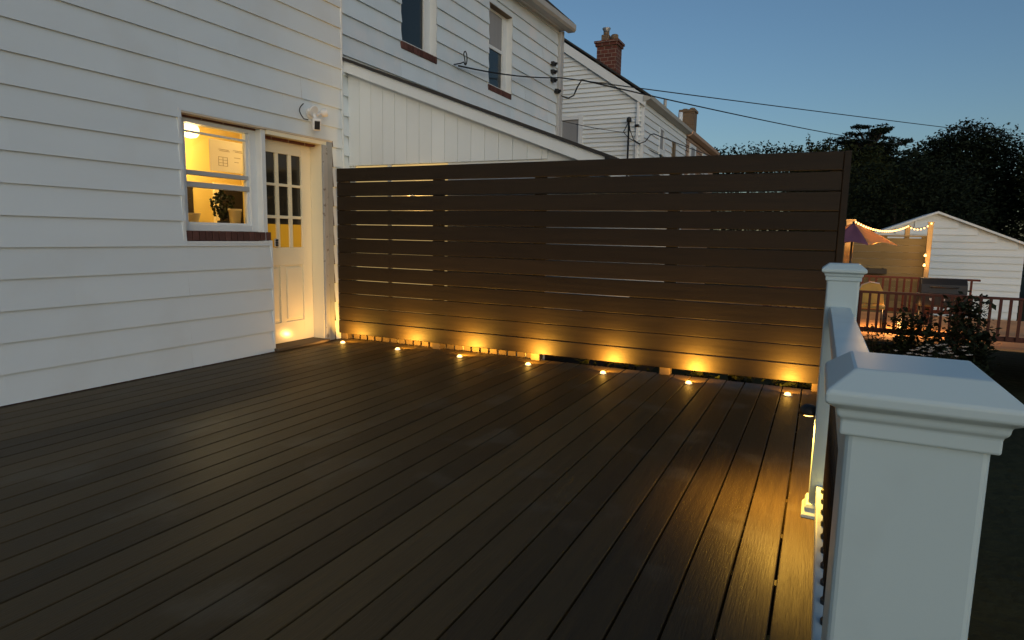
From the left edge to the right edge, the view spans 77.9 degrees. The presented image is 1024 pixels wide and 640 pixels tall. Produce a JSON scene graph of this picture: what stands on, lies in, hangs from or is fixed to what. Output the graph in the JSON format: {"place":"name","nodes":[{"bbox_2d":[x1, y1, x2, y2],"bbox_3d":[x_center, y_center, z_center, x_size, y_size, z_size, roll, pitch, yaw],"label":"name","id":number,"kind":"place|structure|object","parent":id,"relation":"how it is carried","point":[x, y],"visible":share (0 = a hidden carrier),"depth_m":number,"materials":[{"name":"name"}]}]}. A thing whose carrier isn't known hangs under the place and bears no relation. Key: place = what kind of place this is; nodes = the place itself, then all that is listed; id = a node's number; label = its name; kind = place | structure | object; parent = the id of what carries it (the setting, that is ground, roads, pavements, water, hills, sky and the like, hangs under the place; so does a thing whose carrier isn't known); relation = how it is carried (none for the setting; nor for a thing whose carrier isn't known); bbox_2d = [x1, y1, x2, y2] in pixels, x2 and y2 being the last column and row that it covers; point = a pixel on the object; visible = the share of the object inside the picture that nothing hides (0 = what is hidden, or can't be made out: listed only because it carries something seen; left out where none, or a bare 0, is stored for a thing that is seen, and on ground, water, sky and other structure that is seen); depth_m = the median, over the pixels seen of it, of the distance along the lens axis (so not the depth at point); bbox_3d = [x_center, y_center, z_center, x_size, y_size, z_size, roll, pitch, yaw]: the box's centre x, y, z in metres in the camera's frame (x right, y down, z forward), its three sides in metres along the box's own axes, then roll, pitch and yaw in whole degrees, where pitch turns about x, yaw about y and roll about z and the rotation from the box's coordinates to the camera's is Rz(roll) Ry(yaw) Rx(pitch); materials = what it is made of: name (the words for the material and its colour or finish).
{"place":"outdoors","nodes":[
{"label":"outdoors","id":0,"kind":"place"},
{"bbox_2d":[677,108,719,283],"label":"tan house","id":1,"kind":"structure","parent":0,"point":[694,139],"depth_m":26.01,"materials":[{"name":"beige wood"}]},
{"bbox_2d":[688,143,695,174],"bbox_3d":[6.894,-5.813,24.306,0.060,1.720,1.200,5,8,26],"label":"window","id":2,"kind":"structure","parent":1,"relation":"in","point":[691,152],"depth_m":24.00,"materials":[{"name":"white wood"}]},
{"bbox_2d":[549,0,1023,235],"label":"sky","id":3,"kind":"structure","parent":0,"point":[941,63],"materials":[{"name":"blue"}]},
{"bbox_2d":[627,248,1023,639],"bbox_3d":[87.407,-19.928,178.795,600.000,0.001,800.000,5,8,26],"label":"ground","id":4,"kind":"structure","parent":0,"point":[997,610],"depth_m":4.91,"materials":[{"name":"soil"}]},
{"bbox_2d":[0,0,343,407],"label":"house wall","id":5,"kind":"structure","parent":4,"relation":"on","point":[117,266],"depth_m":5.03,"materials":[{"name":"white wood"}]},
{"bbox_2d":[184,123,199,137],"bbox_3d":[-3.292,-1.960,6.477,0.180,0.198,0.180,5,8,26],"label":"ceiling lamp","id":6,"kind":"object","parent":5,"relation":"attached to","point":[191,128],"visible":0.47,"depth_m":6.42,"materials":[{"name":"glass"}]},
{"bbox_2d":[188,213,200,221],"bbox_3d":[-2.842,-0.891,5.629,0.145,0.120,0.145,5,8,26],"label":"plant pot","id":7,"kind":"object","parent":5,"relation":"on","point":[194,217],"visible":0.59,"depth_m":5.58,"materials":[{"name":"ceramic"}]},
{"bbox_2d":[181,117,257,231],"bbox_3d":[-2.643,-1.273,5.644,0.088,0.953,0.845,5,8,26],"label":"window","id":8,"kind":"structure","parent":5,"relation":"in","point":[249,188],"depth_m":5.79,"materials":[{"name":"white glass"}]},
{"bbox_2d":[209,190,234,222],"bbox_3d":[-2.832,-1.079,6.204,0.267,0.412,0.230,5,8,26],"label":"potted plant","id":9,"kind":"object","parent":5,"relation":"on","point":[217,200],"visible":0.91,"depth_m":6.17,"materials":[{"name":"green plant"}]},
{"bbox_2d":[209,138,242,173],"bbox_3d":[-2.607,-1.506,5.855,0.006,0.280,0.435,5,8,26],"label":"paper sign","id":10,"kind":"object","parent":5,"relation":"attached to","point":[225,156],"visible":0.97,"depth_m":5.81,"materials":[{"name":"white paper"}]},
{"bbox_2d":[219,190,243,222],"bbox_3d":[-3.269,-0.693,7.418,0.019,1.640,0.336,5,8,26],"label":"inner doorway","id":11,"kind":"structure","parent":5,"relation":"in","point":[238,195],"depth_m":7.37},
{"bbox_2d":[228,209,241,222],"bbox_3d":[-2.634,-0.968,6.028,0.123,0.175,0.123,5,8,26],"label":"plant pot","id":12,"kind":"object","parent":5,"relation":"on","point":[234,215],"visible":0.9,"depth_m":5.98,"materials":[{"name":"ceramic"}]},
{"bbox_2d":[265,139,313,343],"bbox_3d":[-2.320,-0.778,6.475,0.068,2.028,0.746,5,8,26],"label":"door","id":13,"kind":"structure","parent":5,"relation":"in","point":[288,179],"depth_m":6.54,"materials":[{"name":"paint"}]},
{"bbox_2d":[299,103,327,130],"bbox_3d":[-1.970,-2.031,6.375,0.158,0.258,0.333,5,8,26],"label":"security light","id":14,"kind":"object","parent":5,"relation":"attached to","point":[312,113],"visible":1,"depth_m":6.33,"materials":[{"name":"white plastic"}]},
{"bbox_2d":[610,387,801,639],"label":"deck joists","id":15,"kind":"object","parent":5,"relation":"attached to","point":[773,597],"depth_m":2.69,"materials":[{"name":"brown wood"}]},
{"bbox_2d":[0,338,816,639],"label":"deck","id":16,"kind":"structure","parent":15,"relation":"on","point":[354,489],"depth_m":2.79,"materials":[{"name":"brown wood"}]},
{"bbox_2d":[337,150,851,391],"bbox_3d":[0.324,-0.531,5.922,4.900,1.855,0.124,5,8,26],"label":"privacy fence","id":17,"kind":"object","parent":16,"relation":"on","point":[674,204],"visible":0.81,"depth_m":5.60,"materials":[{"name":"brown wood"}]},
{"bbox_2d":[782,392,792,396],"bbox_3d":[2.120,0.569,4.874,0.072,0.026,0.072,5,8,26],"label":"deck light","id":18,"kind":"object","parent":16,"relation":"attached to","point":[787,394],"visible":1,"depth_m":4.86,"materials":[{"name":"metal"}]},
{"bbox_2d":[801,263,1023,639],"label":"deck railing","id":19,"kind":"object","parent":16,"relation":"on","point":[904,447],"visible":1,"depth_m":0.65,"materials":[{"name":"white plastic"}]},
{"bbox_2d":[799,404,815,416],"bbox_3d":[1.288,0.391,2.747,0.080,0.054,0.079,5,8,26],"label":"post lamp","id":20,"kind":"object","parent":19,"relation":"attached to","point":[808,410],"visible":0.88,"depth_m":2.72,"materials":[{"name":"black plastic"}]},
{"bbox_2d":[339,0,702,371],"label":"adjoining house","id":21,"kind":"structure","parent":4,"relation":"on","point":[413,95],"depth_m":7.28,"materials":[{"name":"white wood"}]},
{"bbox_2d":[356,165,387,309],"bbox_3d":[-1.539,-0.891,7.025,0.438,1.602,0.010,5,8,26],"label":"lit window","id":22,"kind":"structure","parent":21,"relation":"in","point":[377,165],"depth_m":6.98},
{"bbox_2d":[400,0,436,63],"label":"window","id":23,"kind":"structure","parent":21,"relation":"in","point":[418,27],"depth_m":8.17,"materials":[{"name":"wood"}]},
{"bbox_2d":[393,163,447,312],"bbox_3d":[-0.978,-0.843,6.755,0.708,1.602,0.010,5,8,26],"label":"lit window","id":24,"kind":"structure","parent":21,"relation":"in","point":[432,163],"depth_m":6.71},
{"bbox_2d":[454,51,467,64],"bbox_3d":[-0.699,-3.620,8.751,0.214,0.204,0.088,-4,9,-32],"label":"wire hook","id":25,"kind":"object","parent":21,"relation":"attached to","point":[465,62],"visible":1,"depth_m":8.76,"materials":[{"name":"metal"}]},
{"bbox_2d":[487,0,512,99],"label":"window","id":26,"kind":"structure","parent":21,"relation":"in","point":[500,43],"depth_m":10.15,"materials":[{"name":"wood"}]},
{"bbox_2d":[550,61,557,66],"bbox_3d":[0.785,-4.745,11.734,0.120,0.070,0.120,5,8,26],"label":"cable clamp","id":27,"kind":"object","parent":21,"relation":"attached to","point":[553,63],"visible":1,"depth_m":11.70,"materials":[{"name":"black plastic"}]},
{"bbox_2d":[550,78,557,82],"bbox_3d":[0.788,-4.465,11.789,0.120,0.070,0.120,5,8,26],"label":"cable clamp","id":28,"kind":"object","parent":21,"relation":"attached to","point":[553,80],"visible":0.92,"depth_m":11.76,"materials":[{"name":"black plastic"}]},
{"bbox_2d":[551,69,557,74],"bbox_3d":[0.786,-4.608,11.761,0.120,0.070,0.120,5,8,26],"label":"cable clamp","id":29,"kind":"object","parent":21,"relation":"attached to","point":[553,71],"visible":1,"depth_m":11.72,"materials":[{"name":"black plastic"}]},
{"bbox_2d":[561,79,911,146],"bbox_3d":[10.513,-6.460,21.763,0.317,2.187,27.763,8,10,43],"label":"utility cable","id":30,"kind":"object","parent":21,"relation":"attached to","point":[704,107],"visible":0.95,"depth_m":15.31,"materials":[{"name":"rubber"}]},
{"bbox_2d":[458,65,1023,136],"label":"utility cable","id":31,"kind":"object","parent":21,"relation":"attached to","point":[701,96],"visible":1,"depth_m":13.54,"materials":[{"name":"rubber"}]},
{"bbox_2d":[562,358,597,365],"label":"fence plant","id":32,"kind":"object","parent":4,"relation":"on","point":[585,362],"visible":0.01,"depth_m":6.11,"materials":[{"name":"green plant"}]},
{"bbox_2d":[561,27,692,282],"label":"gabled house","id":33,"kind":"structure","parent":4,"relation":"on","point":[595,106],"depth_m":18.30,"materials":[{"name":"white wood"}]},
{"bbox_2d":[561,114,583,144],"bbox_3d":[1.719,-5.503,18.751,0.810,1.070,0.070,5,8,26],"label":"window","id":34,"kind":"structure","parent":33,"relation":"in","point":[573,132],"depth_m":18.70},
{"bbox_2d":[658,127,665,156],"bbox_3d":[4.686,-5.357,19.920,0.080,1.250,0.760,5,8,26],"label":"window","id":35,"kind":"structure","parent":33,"relation":"in","point":[662,133],"depth_m":19.88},
{"bbox_2d":[671,142,675,156],"bbox_3d":[5.437,-5.404,21.479,0.080,1.200,0.510,5,8,26],"label":"window","id":36,"kind":"structure","parent":33,"relation":"in","point":[673,147],"depth_m":21.44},
{"bbox_2d":[626,117,631,175],"bbox_3d":[3.226,-2.945,18.110,0.140,5.530,0.140,5,8,26],"label":"service mast","id":37,"kind":"object","parent":4,"relation":"on","point":[629,119],"visible":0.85,"depth_m":17.80,"materials":[{"name":"black metal"}]},
{"bbox_2d":[563,121,625,132],"bbox_3d":[2.259,-5.579,18.230,2.104,0.497,0.020,5,9,27],"label":"utility cable","id":38,"kind":"object","parent":37,"relation":"attached to","point":[593,127],"visible":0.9,"depth_m":18.20,"materials":[{"name":"rubber"}]},
{"bbox_2d":[623,123,699,173],"bbox_3d":[6.348,-5.793,22.950,0.434,0.791,12.259,5,9,30],"label":"utility cable","id":39,"kind":"object","parent":37,"relation":"attached to","point":[639,144],"visible":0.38,"depth_m":17.78,"materials":[{"name":"rubber"}]},
{"bbox_2d":[628,122,709,155],"bbox_3d":[7.309,-6.018,23.490,0.755,0.866,14.355,6,9,32],"label":"utility cable","id":40,"kind":"object","parent":37,"relation":"attached to","point":[664,138],"visible":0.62,"depth_m":18.02,"materials":[{"name":"rubber"}]},
{"bbox_2d":[604,362,655,371],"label":"fence plant","id":41,"kind":"object","parent":4,"relation":"on","point":[625,367],"visible":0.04,"depth_m":6.12,"materials":[{"name":"green plant"}]},
{"bbox_2d":[684,354,716,379],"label":"fence plant","id":42,"kind":"object","parent":4,"relation":"on","point":[698,374],"visible":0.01,"depth_m":5.71,"materials":[{"name":"green plant"}]},
{"bbox_2d":[715,375,792,387],"bbox_3d":[2.131,0.923,5.656,0.662,1.124,0.644,5,8,26],"label":"fence plant","id":43,"kind":"object","parent":4,"relation":"on","point":[735,378],"visible":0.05,"depth_m":5.62,"materials":[{"name":"green plant"}]},
{"bbox_2d":[775,364,811,391],"bbox_3d":[2.428,0.921,5.480,0.685,1.186,0.569,0,8,-8],"label":"fence plant","id":44,"kind":"object","parent":4,"relation":"on","point":[799,385],"visible":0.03,"depth_m":5.34,"materials":[{"name":"green plant"}]},
{"bbox_2d":[783,134,914,269],"bbox_3d":[14.942,-4.928,28.550,5.821,7.182,3.228,6,9,34],"label":"olive tree","id":45,"kind":"object","parent":4,"relation":"on","point":[857,163],"visible":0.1,"depth_m":27.70,"materials":[{"name":"green plant"}]},
{"bbox_2d":[843,219,855,262],"bbox_3d":[6.040,-0.520,11.508,0.160,2.585,0.160,5,8,26],"label":"timber post","id":46,"kind":"object","parent":4,"relation":"on","point":[846,254],"visible":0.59,"depth_m":11.35,"materials":[{"name":"brown wood"}]},
{"bbox_2d":[710,137,1023,250],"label":"distant woodland","id":47,"kind":"object","parent":4,"relation":"on","point":[785,148],"visible":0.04,"depth_m":34.26,"materials":[{"name":"green plant"}]},
{"bbox_2d":[820,123,914,227],"bbox_3d":[17.614,-5.527,31.153,3.683,7.773,3.975,-2,8,-22],"label":"feathery tree","id":48,"kind":"object","parent":4,"relation":"on","point":[875,134],"visible":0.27,"depth_m":30.26,"materials":[{"name":"green plant"}]},
{"bbox_2d":[861,324,893,353],"bbox_3d":[5.374,0.550,9.362,0.541,1.011,0.348,2,8,8],"label":"garden shrub","id":49,"kind":"object","parent":4,"relation":"on","point":[872,343],"visible":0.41,"depth_m":9.34,"materials":[{"name":"green plant"}]},
{"bbox_2d":[842,235,926,344],"bbox_3d":[7.931,-0.667,13.796,1.665,2.345,0.140,5,8,26],"label":"yard fence","id":50,"kind":"object","parent":4,"relation":"on","point":[889,257],"visible":0.23,"depth_m":13.55,"materials":[{"name":"brown wood"}]},
{"bbox_2d":[866,267,886,273],"bbox_3d":[7.814,-1.061,13.629,0.420,0.125,0.197,5,8,26],"label":"planter box","id":51,"kind":"object","parent":50,"relation":"attached to","point":[876,271],"visible":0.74,"depth_m":13.56,"materials":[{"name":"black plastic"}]},
{"bbox_2d":[868,347,911,355],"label":"plant","id":52,"kind":"object","parent":4,"relation":"on","point":[894,353],"visible":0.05,"depth_m":8.24,"materials":[{"name":"green plant"}]},
{"bbox_2d":[763,287,1023,359],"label":"wooden railing","id":53,"kind":"object","parent":4,"relation":"on","point":[1007,338],"visible":0.38,"depth_m":9.25,"materials":[{"name":"red wood"}]},
{"bbox_2d":[879,305,924,355],"bbox_3d":[5.649,0.429,9.146,0.638,1.317,0.625,5,8,26],"label":"garden shrub","id":54,"kind":"object","parent":4,"relation":"on","point":[909,331],"visible":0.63,"depth_m":9.05,"materials":[{"name":"green plant"}]},
{"bbox_2d":[894,226,910,343],"bbox_3d":[8.441,-0.752,13.715,0.110,2.555,0.110,5,8,26],"label":"timber post","id":55,"kind":"object","parent":4,"relation":"on","point":[907,230],"visible":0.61,"depth_m":13.53,"materials":[{"name":"brown wood"}]},
{"bbox_2d":[846,141,994,231],"bbox_3d":[12.512,-2.832,20.448,4.805,5.710,2.239,5,8,26],"label":"evergreen tree","id":56,"kind":"object","parent":4,"relation":"on","point":[924,207],"visible":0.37,"depth_m":19.94,"materials":[{"name":"green plant"}]},
{"bbox_2d":[915,222,934,347],"bbox_3d":[8.608,-0.718,13.223,0.110,2.625,0.110,5,8,26],"label":"timber post","id":57,"kind":"object","parent":4,"relation":"on","point":[928,249],"visible":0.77,"depth_m":13.09,"materials":[{"name":"brown wood"}]},
{"bbox_2d":[855,221,932,231],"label":"string lights","id":58,"kind":"object","parent":57,"relation":"hanging from","point":[879,230],"visible":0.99,"depth_m":12.36,"materials":[{"name":"white plastic"}]},
{"bbox_2d":[904,307,966,358],"bbox_3d":[5.881,0.484,8.815,0.741,1.307,0.629,2,8,6],"label":"garden shrub","id":59,"kind":"object","parent":4,"relation":"on","point":[927,331],"visible":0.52,"depth_m":8.72,"materials":[{"name":"green plant"}]},
{"bbox_2d":[911,344,972,358],"bbox_3d":[5.386,0.763,8.061,0.705,0.934,0.710,5,8,26],"label":"flowering plant","id":60,"kind":"object","parent":4,"relation":"on","point":[946,350],"visible":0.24,"depth_m":8.01,"materials":[{"name":"green plant"}]},
{"bbox_2d":[862,211,1023,320],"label":"white shed","id":61,"kind":"structure","parent":4,"relation":"on","point":[992,261],"depth_m":14.88,"materials":[{"name":"white wood"}]},
{"bbox_2d":[881,117,1023,240],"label":"dense tree","id":62,"kind":"object","parent":4,"relation":"on","point":[981,147],"visible":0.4,"depth_m":26.63,"materials":[{"name":"green plant"}]},
{"bbox_2d":[937,290,1001,380],"bbox_3d":[6.185,0.384,8.633,0.824,1.564,0.654,5,8,26],"label":"garden shrub","id":63,"kind":"object","parent":4,"relation":"on","point":[978,339],"visible":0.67,"depth_m":8.52,"materials":[{"name":"green plant"}]},
{"bbox_2d":[1005,150,1023,276],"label":"hedge tree","id":64,"kind":"object","parent":4,"relation":"on","point":[1021,186],"visible":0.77,"depth_m":25.42,"materials":[{"name":"green plant"}]},
{"bbox_2d":[675,300,1023,351],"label":"patio floor","id":65,"kind":"structure","parent":0,"point":[1011,346],"depth_m":11.26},
{"bbox_2d":[844,221,897,262],"bbox_3d":[5.728,-0.753,10.770,1.377,1.830,1.377,5,8,26],"label":"patio parasol","id":66,"kind":"object","parent":65,"relation":"on","point":[856,233],"visible":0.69,"depth_m":10.34,"materials":[{"name":"purple fabric"}]},
{"bbox_2d":[859,281,884,327],"bbox_3d":[5.991,-0.220,10.589,0.430,0.830,0.490,5,8,26],"label":"patio chair","id":67,"kind":"object","parent":65,"relation":"on","point":[872,286],"visible":0.56,"depth_m":10.70,"materials":[{"name":"wicker"}]},
{"bbox_2d":[861,275,980,323],"bbox_3d":[7.464,-0.232,11.925,2.095,1.160,0.155,5,8,26],"label":"wooden railing","id":68,"kind":"object","parent":65,"relation":"on","point":[910,291],"visible":0.25,"depth_m":11.85,"materials":[{"name":"red wood"}]},
{"bbox_2d":[915,277,967,332],"bbox_3d":[7.333,-0.261,10.840,0.700,0.900,0.480,5,8,26],"label":"barbecue grill","id":69,"kind":"object","parent":65,"relation":"on","point":[941,286],"visible":0.52,"depth_m":10.68,"materials":[{"name":"black metal"}]}
]}

